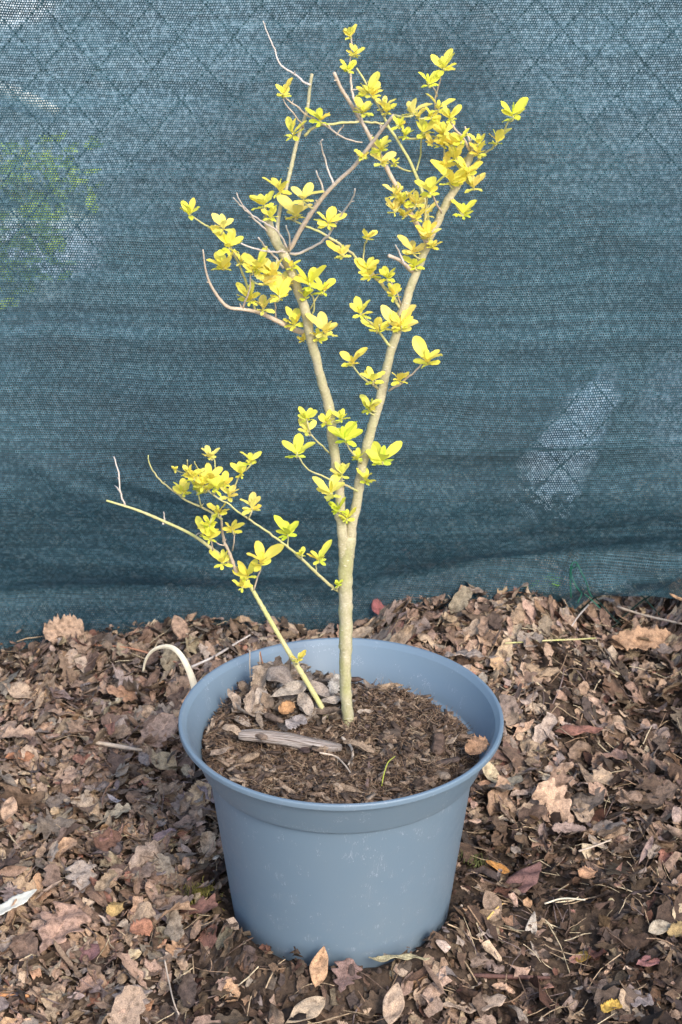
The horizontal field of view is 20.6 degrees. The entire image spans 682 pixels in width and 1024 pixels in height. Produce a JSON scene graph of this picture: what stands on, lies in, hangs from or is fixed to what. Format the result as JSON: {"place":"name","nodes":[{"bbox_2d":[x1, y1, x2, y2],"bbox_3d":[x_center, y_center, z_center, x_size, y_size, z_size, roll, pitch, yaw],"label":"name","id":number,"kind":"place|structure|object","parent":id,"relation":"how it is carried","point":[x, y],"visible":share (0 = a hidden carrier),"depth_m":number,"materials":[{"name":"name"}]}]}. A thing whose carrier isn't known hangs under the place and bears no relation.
{"place":"outdoors","nodes":[
{"label":"outdoors","id":0,"kind":"place"},
{"bbox_2d":[0,81,59,113],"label":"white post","id":1,"kind":"object","parent":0,"point":[28,100],"visible":0.22,"depth_m":5.29,"materials":[{"name":"white"}]},
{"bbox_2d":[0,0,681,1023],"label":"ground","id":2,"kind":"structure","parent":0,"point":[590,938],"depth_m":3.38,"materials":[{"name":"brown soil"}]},
{"bbox_2d":[0,208,75,308],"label":"weed plant","id":3,"kind":"object","parent":2,"relation":"on","point":[28,256],"visible":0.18,"depth_m":3.85,"materials":[{"name":"green plant"}]},
{"bbox_2d":[0,133,103,219],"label":"weed plant","id":4,"kind":"object","parent":2,"relation":"on","point":[45,176],"visible":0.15,"depth_m":4.42,"materials":[{"name":"green plant"}]},
{"bbox_2d":[309,946,327,986],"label":"broad leaf","id":5,"kind":"object","parent":2,"relation":"on","point":[318,968],"visible":1,"depth_m":1.81,"materials":[{"name":"brown plant"}]},
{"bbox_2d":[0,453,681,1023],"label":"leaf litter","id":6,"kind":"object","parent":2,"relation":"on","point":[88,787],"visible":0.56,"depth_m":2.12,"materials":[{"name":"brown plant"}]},
{"bbox_2d":[0,796,17,821],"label":"broad leaf","id":7,"kind":"object","parent":6,"relation":"on","point":[9,808],"visible":1,"depth_m":2.10,"materials":[{"name":"beige plant"}]},
{"bbox_2d":[0,993,28,997],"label":"stick","id":8,"kind":"object","parent":6,"relation":"on","point":[6,994],"visible":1,"depth_m":1.82,"materials":[{"name":"brown wood"}]},
{"bbox_2d":[0,889,36,914],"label":"bark strip","id":9,"kind":"object","parent":6,"relation":"on","point":[22,898],"visible":1,"depth_m":1.93,"materials":[{"name":"white wood"}]},
{"bbox_2d":[3,681,34,698],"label":"broad leaf","id":10,"kind":"object","parent":6,"relation":"on","point":[17,689],"visible":1,"depth_m":2.39,"materials":[{"name":"brown plant"}]},
{"bbox_2d":[5,750,33,761],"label":"broad leaf","id":11,"kind":"object","parent":6,"relation":"on","point":[29,755],"visible":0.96,"depth_m":2.22,"materials":[{"name":"brown plant"}]},
{"bbox_2d":[33,901,91,957],"bbox_3d":[-0.280,0.422,1.899,0.054,0.021,0.072,0,25,0],"label":"oak leaf","id":12,"kind":"object","parent":6,"relation":"on","point":[62,923],"visible":1,"depth_m":1.91,"materials":[{"name":"brown plant"}]},
{"bbox_2d":[43,613,83,644],"bbox_3d":[-0.369,0.155,2.494,0.056,0.037,0.025,0,25,0],"label":"broad leaf","id":13,"kind":"object","parent":6,"relation":"on","point":[65,626],"visible":0.98,"depth_m":2.50,"materials":[{"name":"brown plant"}]},
{"bbox_2d":[64,860,97,892],"bbox_3d":[-0.272,0.382,1.980,0.037,0.015,0.034,21,32,38],"label":"oak leaf","id":14,"kind":"object","parent":6,"relation":"on","point":[81,869],"visible":1,"depth_m":1.98,"materials":[{"name":"beige plant"}]},
{"bbox_2d":[79,943,99,962],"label":"broad leaf","id":15,"kind":"object","parent":6,"relation":"on","point":[93,952],"visible":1,"depth_m":1.89,"materials":[{"name":"plant"}]},
{"bbox_2d":[99,827,112,858],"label":"broad leaf","id":16,"kind":"object","parent":6,"relation":"on","point":[103,838],"visible":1,"depth_m":2.05,"materials":[{"name":"plant"}]},
{"bbox_2d":[107,794,120,801],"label":"broad leaf","id":17,"kind":"object","parent":6,"relation":"on","point":[112,798],"visible":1,"depth_m":2.12,"materials":[{"name":"grey plant"}]},
{"bbox_2d":[105,901,123,916],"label":"broad leaf","id":18,"kind":"object","parent":6,"relation":"on","point":[113,909],"visible":1,"depth_m":1.94,"materials":[{"name":"yellow plant"}]},
{"bbox_2d":[95,741,141,750],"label":"stick","id":19,"kind":"object","parent":6,"relation":"on","point":[118,746],"visible":1,"depth_m":2.24,"materials":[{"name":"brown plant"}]},
{"bbox_2d":[112,984,152,1004],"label":"oak leaf","id":20,"kind":"object","parent":6,"relation":"on","point":[146,1001],"visible":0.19,"depth_m":1.83,"materials":[{"name":"plant"}]},
{"bbox_2d":[94,644,175,662],"bbox_3d":[-0.254,0.181,2.419,0.155,0.022,0.020,16,29,32],"label":"stick","id":21,"kind":"object","parent":6,"relation":"on","point":[139,650],"visible":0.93,"depth_m":2.43,"materials":[{"name":"brown wood"}]},
{"bbox_2d":[129,917,152,935],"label":"broad leaf","id":22,"kind":"object","parent":6,"relation":"on","point":[143,926],"visible":1,"depth_m":1.91,"materials":[{"name":"orange plant"}]},
{"bbox_2d":[129,896,166,921],"bbox_3d":[-0.196,0.409,1.935,0.062,0.007,0.008,22,32,39],"label":"stick","id":23,"kind":"object","parent":6,"relation":"on","point":[164,918],"visible":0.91,"depth_m":1.93,"materials":[{"name":"grey wood"}]},
{"bbox_2d":[150,751,176,770],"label":"broad leaf","id":24,"kind":"object","parent":6,"relation":"on","point":[161,758],"visible":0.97,"depth_m":2.20,"materials":[{"name":"plant"}]},
{"bbox_2d":[164,960,178,1014],"bbox_3d":[-0.166,0.462,1.829,0.004,0.008,0.081,-6,25,-13],"label":"stick","id":25,"kind":"object","parent":6,"relation":"on","point":[170,985],"visible":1,"depth_m":1.83,"materials":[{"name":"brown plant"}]},
{"bbox_2d":[172,615,187,637],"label":"broad leaf","id":26,"kind":"object","parent":6,"relation":"on","point":[179,626],"visible":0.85,"depth_m":2.46,"materials":[{"name":"brown plant"}]},
{"bbox_2d":[178,600,201,621],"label":"broad leaf","id":27,"kind":"object","parent":6,"relation":"on","point":[190,608],"visible":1,"depth_m":2.52,"materials":[{"name":"brown plant"}]},
{"bbox_2d":[184,780,211,805],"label":"broad leaf","id":28,"kind":"object","parent":6,"relation":"on","point":[195,791],"visible":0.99,"depth_m":2.12,"materials":[{"name":"plant"}]},
{"bbox_2d":[177,876,231,916],"bbox_3d":[-0.144,0.398,1.949,0.075,0.021,0.057,22,33,39],"label":"moss tuft","id":29,"kind":"object","parent":6,"relation":"on","point":[201,890],"visible":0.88,"depth_m":1.95,"materials":[{"name":"green plant"}]},
{"bbox_2d":[200,831,216,851],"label":"broad leaf","id":30,"kind":"object","parent":6,"relation":"on","point":[205,844],"visible":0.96,"depth_m":2.04,"materials":[{"name":"plant"}]},
{"bbox_2d":[191,634,250,667],"bbox_3d":[-0.151,0.177,2.401,0.012,0.009,0.109,19,31,35],"label":"stick","id":31,"kind":"object","parent":6,"relation":"on","point":[210,658],"visible":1,"depth_m":2.39,"materials":[{"name":"grey wood"}]},
{"bbox_2d":[285,996,325,1023],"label":"broad leaf","id":32,"kind":"object","parent":6,"relation":"on","point":[312,1007],"visible":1,"depth_m":1.78,"materials":[{"name":"beige plant"}]},
{"bbox_2d":[331,958,362,992],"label":"oak leaf","id":33,"kind":"object","parent":6,"relation":"on","point":[341,972],"visible":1,"depth_m":1.81,"materials":[{"name":"brown plant"}]},
{"bbox_2d":[371,598,386,614],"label":"broad leaf","id":34,"kind":"object","parent":6,"relation":"on","point":[377,605],"visible":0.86,"depth_m":2.48,"materials":[{"name":"pink plant"}]},
{"bbox_2d":[383,982,404,1023],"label":"broad leaf","id":35,"kind":"object","parent":6,"relation":"on","point":[393,1003],"visible":1,"depth_m":1.78,"materials":[{"name":"beige plant"}]},
{"bbox_2d":[369,953,429,961],"bbox_3d":[0.056,0.432,1.819,0.060,0.007,0.009,0,25,0],"label":"seed pod","id":36,"kind":"object","parent":6,"relation":"on","point":[385,958],"visible":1,"depth_m":1.82,"materials":[{"name":"beige plant"}]},
{"bbox_2d":[393,960,407,976],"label":"broad leaf","id":37,"kind":"object","parent":6,"relation":"on","point":[402,972],"visible":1,"depth_m":1.82,"materials":[{"name":"beige plant"}]},
{"bbox_2d":[444,649,497,658],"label":"oak leaf","id":38,"kind":"object","parent":6,"relation":"on","point":[469,654],"visible":1,"depth_m":2.33,"materials":[{"name":"plant"}]},
{"bbox_2d":[458,852,488,868],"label":"moss tuft","id":39,"kind":"object","parent":6,"relation":"on","point":[478,863],"visible":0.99,"depth_m":2.01,"materials":[{"name":"green plant"}]},
{"bbox_2d":[443,993,506,1012],"bbox_3d":[0.121,0.474,1.816,0.078,0.010,0.025,0,25,0],"label":"oak leaf","id":40,"kind":"object","parent":6,"relation":"on","point":[498,999],"visible":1,"depth_m":1.81,"materials":[{"name":"brown plant"}]},
{"bbox_2d":[467,952,488,967],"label":"oak leaf","id":41,"kind":"object","parent":6,"relation":"on","point":[477,961],"visible":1,"depth_m":1.86,"materials":[{"name":"plant"}]},
{"bbox_2d":[486,903,502,919],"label":"stick","id":42,"kind":"object","parent":6,"relation":"on","point":[489,916],"visible":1,"depth_m":1.91,"materials":[{"name":"yellow wood"}]},
{"bbox_2d":[486,860,509,873],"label":"broad leaf","id":43,"kind":"object","parent":6,"relation":"on","point":[496,866],"visible":1,"depth_m":2.00,"materials":[{"name":"orange plant"}]},
{"bbox_2d":[473,973,550,979],"bbox_3d":[0.169,0.460,1.861,0.080,0.018,0.005,-4,25,-9],"label":"stick","id":44,"kind":"object","parent":6,"relation":"on","point":[497,976],"visible":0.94,"depth_m":1.86,"materials":[{"name":"brown wood"}]},
{"bbox_2d":[502,861,540,897],"bbox_3d":[0.190,0.388,1.980,0.028,0.015,0.067,22,33,39],"label":"broad leaf","id":45,"kind":"object","parent":6,"relation":"on","point":[527,877],"visible":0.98,"depth_m":1.98,"materials":[{"name":"plant"}]},
{"bbox_2d":[525,911,536,933],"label":"broad leaf","id":46,"kind":"object","parent":6,"relation":"on","point":[531,920],"visible":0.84,"depth_m":1.92,"materials":[{"name":"beige plant"}]},
{"bbox_2d":[526,574,559,590],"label":"green sprig","id":47,"kind":"object","parent":6,"relation":"on","point":[546,583],"visible":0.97,"depth_m":2.46,"materials":[{"name":"green plant"}]},
{"bbox_2d":[505,638,595,643],"bbox_3d":[0.271,0.166,2.385,0.141,0.031,0.015,-13,28,-25],"label":"stick","id":48,"kind":"object","parent":6,"relation":"on","point":[553,640],"visible":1,"depth_m":2.38,"materials":[{"name":"beige plant"}]},
{"bbox_2d":[545,897,584,904],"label":"stick","id":49,"kind":"object","parent":6,"relation":"on","point":[557,899],"visible":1,"depth_m":1.95,"materials":[{"name":"beige wood"}]},
{"bbox_2d":[551,822,585,832],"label":"broad leaf","id":50,"kind":"object","parent":6,"relation":"on","point":[564,827],"visible":1,"depth_m":2.08,"materials":[{"name":"beige plant"}]},
{"bbox_2d":[553,724,603,735],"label":"broad leaf","id":51,"kind":"object","parent":6,"relation":"on","point":[572,730],"visible":1,"depth_m":2.23,"materials":[{"name":"plant"}]},
{"bbox_2d":[571,601,591,625],"bbox_3d":[0.318,0.135,2.481,0.002,0.027,0.128,8,26,18],"label":"stick","id":52,"kind":"object","parent":6,"relation":"on","point":[581,612],"visible":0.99,"depth_m":2.47,"materials":[{"name":"grey wood"}]},
{"bbox_2d":[575,950,590,961],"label":"broad leaf","id":53,"kind":"object","parent":6,"relation":"on","point":[586,955],"visible":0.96,"depth_m":1.89,"materials":[{"name":"plant"}]},
{"bbox_2d":[578,865,596,877],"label":"broad leaf","id":54,"kind":"object","parent":6,"relation":"on","point":[584,871],"visible":1,"depth_m":2.00,"materials":[{"name":"beige plant"}]},
{"bbox_2d":[578,839,611,851],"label":"stick","id":55,"kind":"object","parent":6,"relation":"on","point":[587,848],"visible":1,"depth_m":2.04,"materials":[{"name":"beige wood"}]},
{"bbox_2d":[589,766,613,785],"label":"oak leaf","id":56,"kind":"object","parent":6,"relation":"on","point":[604,775],"visible":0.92,"depth_m":2.17,"materials":[{"name":"beige plant"}]},
{"bbox_2d":[600,998,621,1012],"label":"broad leaf","id":57,"kind":"object","parent":6,"relation":"on","point":[607,1006],"visible":1,"depth_m":1.80,"materials":[{"name":"yellow plant"}]},
{"bbox_2d":[609,624,671,650],"bbox_3d":[0.389,0.163,2.439,0.085,0.023,0.037,0,25,0],"label":"oak leaf","id":58,"kind":"object","parent":6,"relation":"on","point":[628,639],"visible":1,"depth_m":2.44,"materials":[{"name":"brown plant"}]},
{"bbox_2d":[630,990,653,1006],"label":"oak leaf","id":59,"kind":"object","parent":6,"relation":"on","point":[646,1001],"visible":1,"depth_m":1.80,"materials":[{"name":"grey plant"}]},
{"bbox_2d":[636,955,659,966],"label":"broad leaf","id":60,"kind":"object","parent":6,"relation":"on","point":[643,960],"visible":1,"depth_m":1.87,"materials":[{"name":"plant"}]},
{"bbox_2d":[617,606,681,624],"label":"stick","id":61,"kind":"object","parent":6,"relation":"on","point":[645,615],"visible":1,"depth_m":2.50,"materials":[{"name":"grey wood"}]},
{"bbox_2d":[648,919,670,934],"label":"broad leaf","id":62,"kind":"object","parent":6,"relation":"on","point":[658,927],"visible":1,"depth_m":1.92,"materials":[{"name":"beige plant"}]},
{"bbox_2d":[667,921,681,936],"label":"broad leaf","id":63,"kind":"object","parent":6,"relation":"on","point":[675,929],"visible":1,"depth_m":1.91,"materials":[{"name":"yellow plant"}]},
{"bbox_2d":[668,578,681,600],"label":"broad leaf","id":64,"kind":"object","parent":6,"relation":"on","point":[676,597],"visible":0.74,"depth_m":2.49,"materials":[{"name":"brown plant"}]},
{"bbox_2d":[178,638,503,969],"bbox_3d":[0.000,0.309,1.903,0.320,0.241,0.320,0,25,0],"label":"plant pot","id":65,"kind":"object","parent":2,"relation":"on","point":[359,884],"visible":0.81,"depth_m":1.82,"materials":[{"name":"blue plastic"}]},
{"bbox_2d":[142,644,196,688],"bbox_3d":[-0.185,0.168,2.038,0.077,0.053,0.010,16,29,30],"label":"plastic strap","id":66,"kind":"object","parent":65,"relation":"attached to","point":[187,667],"visible":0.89,"depth_m":2.03,"materials":[{"name":"beige plastic"}]},
{"bbox_2d":[201,670,480,803],"bbox_3d":[0.000,0.225,1.864,0.277,0.061,0.278,0,25,0],"label":"compost debris","id":67,"kind":"object","parent":65,"relation":"in","point":[343,783],"visible":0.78,"depth_m":1.84,"materials":[{"name":"brown soil"}]},
{"bbox_2d":[209,747,230,755],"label":"dry leaf","id":68,"kind":"object","parent":67,"relation":"on","point":[218,752],"visible":1,"depth_m":1.83,"materials":[{"name":"beige plant"}]},
{"bbox_2d":[222,724,240,734],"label":"dry leaf","id":69,"kind":"object","parent":67,"relation":"on","point":[235,729],"visible":1,"depth_m":1.85,"materials":[{"name":"beige plant"}]},
{"bbox_2d":[235,751,259,763],"bbox_3d":[-0.091,0.241,1.839,0.027,0.010,0.009,-12,27,-25],"label":"bark chip","id":70,"kind":"object","parent":67,"relation":"on","point":[248,757],"visible":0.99,"depth_m":1.84,"materials":[{"name":"beige plant"}]},
{"bbox_2d":[249,650,251,680],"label":"stalk","id":71,"kind":"object","parent":67,"relation":"on","point":[249,666],"visible":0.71,"depth_m":1.94,"materials":[{"name":"brown plant"}]},
{"bbox_2d":[238,729,341,751],"bbox_3d":[-0.050,0.225,1.848,0.104,0.020,0.015,2,25,4],"label":"wood stick","id":72,"kind":"object","parent":67,"relation":"on","point":[288,739],"visible":1,"depth_m":1.84,"materials":[{"name":"grey wood"}]},
{"bbox_2d":[255,733,267,739],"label":"bark chip","id":73,"kind":"object","parent":72,"relation":"on","point":[260,736],"visible":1,"depth_m":1.84,"materials":[{"name":"beige plant"}]},
{"bbox_2d":[285,715,306,729],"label":"dry leaf","id":74,"kind":"object","parent":67,"relation":"on","point":[295,721],"visible":1,"depth_m":1.86,"materials":[{"name":"grey plant"}]},
{"bbox_2d":[223,655,374,731],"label":"dry leaf pieces","id":75,"kind":"object","parent":67,"relation":"on","point":[264,698],"visible":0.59,"depth_m":1.90,"materials":[{"name":"brown plant"}]},
{"bbox_2d":[227,688,241,709],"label":"dry leaf","id":76,"kind":"object","parent":75,"relation":"on","point":[234,697],"visible":1,"depth_m":1.90,"materials":[{"name":"brown plant"}]},
{"bbox_2d":[243,689,255,712],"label":"dry leaf","id":77,"kind":"object","parent":75,"relation":"on","point":[249,699],"visible":1,"depth_m":1.89,"materials":[{"name":"brown plant"}]},
{"bbox_2d":[250,665,267,690],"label":"dry leaf","id":78,"kind":"object","parent":75,"relation":"on","point":[259,672],"visible":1,"depth_m":1.91,"materials":[{"name":"brown plant"}]},
{"bbox_2d":[264,712,283,722],"bbox_3d":[-0.067,0.205,1.871,0.007,0.009,0.031,-20,31,-36],"label":"bark chip","id":79,"kind":"object","parent":75,"relation":"on","point":[272,717],"visible":1,"depth_m":1.87,"materials":[{"name":"brown plant"}]},
{"bbox_2d":[266,666,292,686],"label":"dry leaf","id":80,"kind":"object","parent":75,"relation":"on","point":[282,674],"visible":1,"depth_m":1.89,"materials":[{"name":"grey plant"}]},
{"bbox_2d":[278,700,294,713],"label":"dry leaf","id":81,"kind":"object","parent":75,"relation":"on","point":[287,707],"visible":1,"depth_m":1.87,"materials":[{"name":"orange plant"}]},
{"bbox_2d":[270,680,306,696],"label":"dry leaf","id":82,"kind":"object","parent":75,"relation":"on","point":[295,687],"visible":1,"depth_m":1.88,"materials":[{"name":"beige plant"}]},
{"bbox_2d":[297,692,313,715],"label":"dry leaf","id":83,"kind":"object","parent":75,"relation":"on","point":[305,703],"visible":1,"depth_m":1.88,"materials":[{"name":"beige plant"}]},
{"bbox_2d":[309,680,329,696],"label":"dry leaf","id":84,"kind":"object","parent":75,"relation":"on","point":[321,689],"visible":0.9,"depth_m":1.90,"materials":[{"name":"beige plant"}]},
{"bbox_2d":[321,696,339,703],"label":"dry leaf","id":85,"kind":"object","parent":75,"relation":"on","point":[333,699],"visible":1,"depth_m":1.89,"materials":[{"name":"beige plant"}]},
{"bbox_2d":[327,674,339,694],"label":"dry leaf","id":86,"kind":"object","parent":75,"relation":"on","point":[334,685],"visible":0.82,"depth_m":1.92,"materials":[{"name":"grey plant"}]},
{"bbox_2d":[297,747,310,753],"bbox_3d":[-0.038,0.232,1.848,0.012,0.008,0.030,-14,28,-28],"label":"bark chip","id":87,"kind":"object","parent":67,"relation":"on","point":[305,750],"visible":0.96,"depth_m":1.84,"materials":[{"name":"brown plant"}]},
{"bbox_2d":[106,21,528,725],"bbox_3d":[-0.031,-0.091,1.722,0.384,0.705,0.157,0,25,0],"label":"potted shrub","id":88,"kind":"object","parent":67,"relation":"on","point":[274,279],"visible":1,"depth_m":1.68,"materials":[{"name":"yellow plant"}]},
{"bbox_2d":[319,752,349,772],"bbox_3d":[-0.001,0.243,1.823,0.013,0.006,0.051,-18,30,-35],"label":"root","id":89,"kind":"object","parent":67,"relation":"on","point":[340,760],"visible":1,"depth_m":1.83,"materials":[{"name":"beige plant"}]},
{"bbox_2d":[323,677,362,681],"bbox_3d":[0.001,0.174,1.954,0.046,0.005,0.007,0,25,0],"label":"bark chip","id":90,"kind":"object","parent":67,"relation":"on","point":[355,679],"visible":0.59,"depth_m":1.95,"materials":[{"name":"brown plant"}]},
{"bbox_2d":[341,736,353,763],"bbox_3d":[0.008,0.234,1.839,0.010,0.006,0.055,-3,25,-6],"label":"root","id":91,"kind":"object","parent":67,"relation":"on","point":[349,745],"visible":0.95,"depth_m":1.85,"materials":[{"name":"beige plant"}]},
{"bbox_2d":[343,739,374,752],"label":"dry leaf","id":92,"kind":"object","parent":67,"relation":"on","point":[363,746],"visible":1,"depth_m":1.83,"materials":[{"name":"beige plant"}]},
{"bbox_2d":[365,756,370,787],"bbox_3d":[0.026,0.251,1.814,0.006,0.007,0.056,0,25,0],"label":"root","id":93,"kind":"object","parent":67,"relation":"on","point":[367,780],"visible":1,"depth_m":1.80,"materials":[{"name":"brown plant"}]},
{"bbox_2d":[381,756,394,785],"bbox_3d":[0.044,0.248,1.803,0.004,0.015,0.033,11,27,22],"label":"grass blade","id":94,"kind":"object","parent":67,"relation":"on","point":[385,769],"depth_m":1.80,"materials":[{"name":"green plant"}]},
{"bbox_2d":[380,728,401,741],"bbox_3d":[0.049,0.223,1.873,0.023,0.011,0.022,0,25,0],"label":"bark chip","id":95,"kind":"object","parent":67,"relation":"on","point":[395,732],"visible":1,"depth_m":1.87,"materials":[{"name":"brown plant"}]},
{"bbox_2d":[430,733,445,754],"bbox_3d":[0.096,0.228,1.847,0.016,0.011,0.031,0,25,0],"label":"bark chip","id":96,"kind":"object","parent":67,"relation":"on","point":[438,741],"visible":1,"depth_m":1.84,"materials":[{"name":"brown plant"}]},
{"bbox_2d":[434,770,450,780],"bbox_3d":[0.097,0.252,1.797,0.019,0.008,0.011,20,31,37],"label":"bark chip","id":97,"kind":"object","parent":67,"relation":"on","point":[444,776],"visible":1,"depth_m":1.79,"materials":[{"name":"brown plant"}]},
{"bbox_2d":[435,756,460,765],"bbox_3d":[0.103,0.241,1.819,0.026,0.008,0.009,0,25,0],"label":"bark chip","id":98,"kind":"object","parent":67,"relation":"on","point":[455,759],"visible":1,"depth_m":1.82,"materials":[{"name":"brown plant"}]},
{"bbox_2d":[464,733,489,754],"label":"dry leaf","id":99,"kind":"object","parent":67,"relation":"on","point":[476,745],"visible":1,"depth_m":1.83,"materials":[{"name":"brown plant"}]},
{"bbox_2d":[0,0,681,638],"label":"chain link fence","id":100,"kind":"object","parent":2,"relation":"on","point":[338,338],"visible":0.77,"depth_m":2.33,"materials":[{"name":"green metal"}]},
{"bbox_2d":[0,0,681,652],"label":"shade net","id":101,"kind":"object","parent":100,"relation":"hanging from","point":[656,462],"visible":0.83,"depth_m":2.31,"materials":[{"name":"teal fabric"}]},
{"bbox_2d":[569,561,599,607],"bbox_3d":[0.315,0.094,2.425,0.043,0.067,0.009,0,25,0],"label":"wire tie","id":102,"kind":"object","parent":101,"relation":"attached to","point":[570,573],"visible":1,"depth_m":2.42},
{"bbox_2d":[592,748,637,759],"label":"oak leaf","id":103,"kind":"object","parent":2,"relation":"on","point":[616,753],"visible":0.96,"depth_m":2.21,"materials":[{"name":"brown plant"}]}
]}

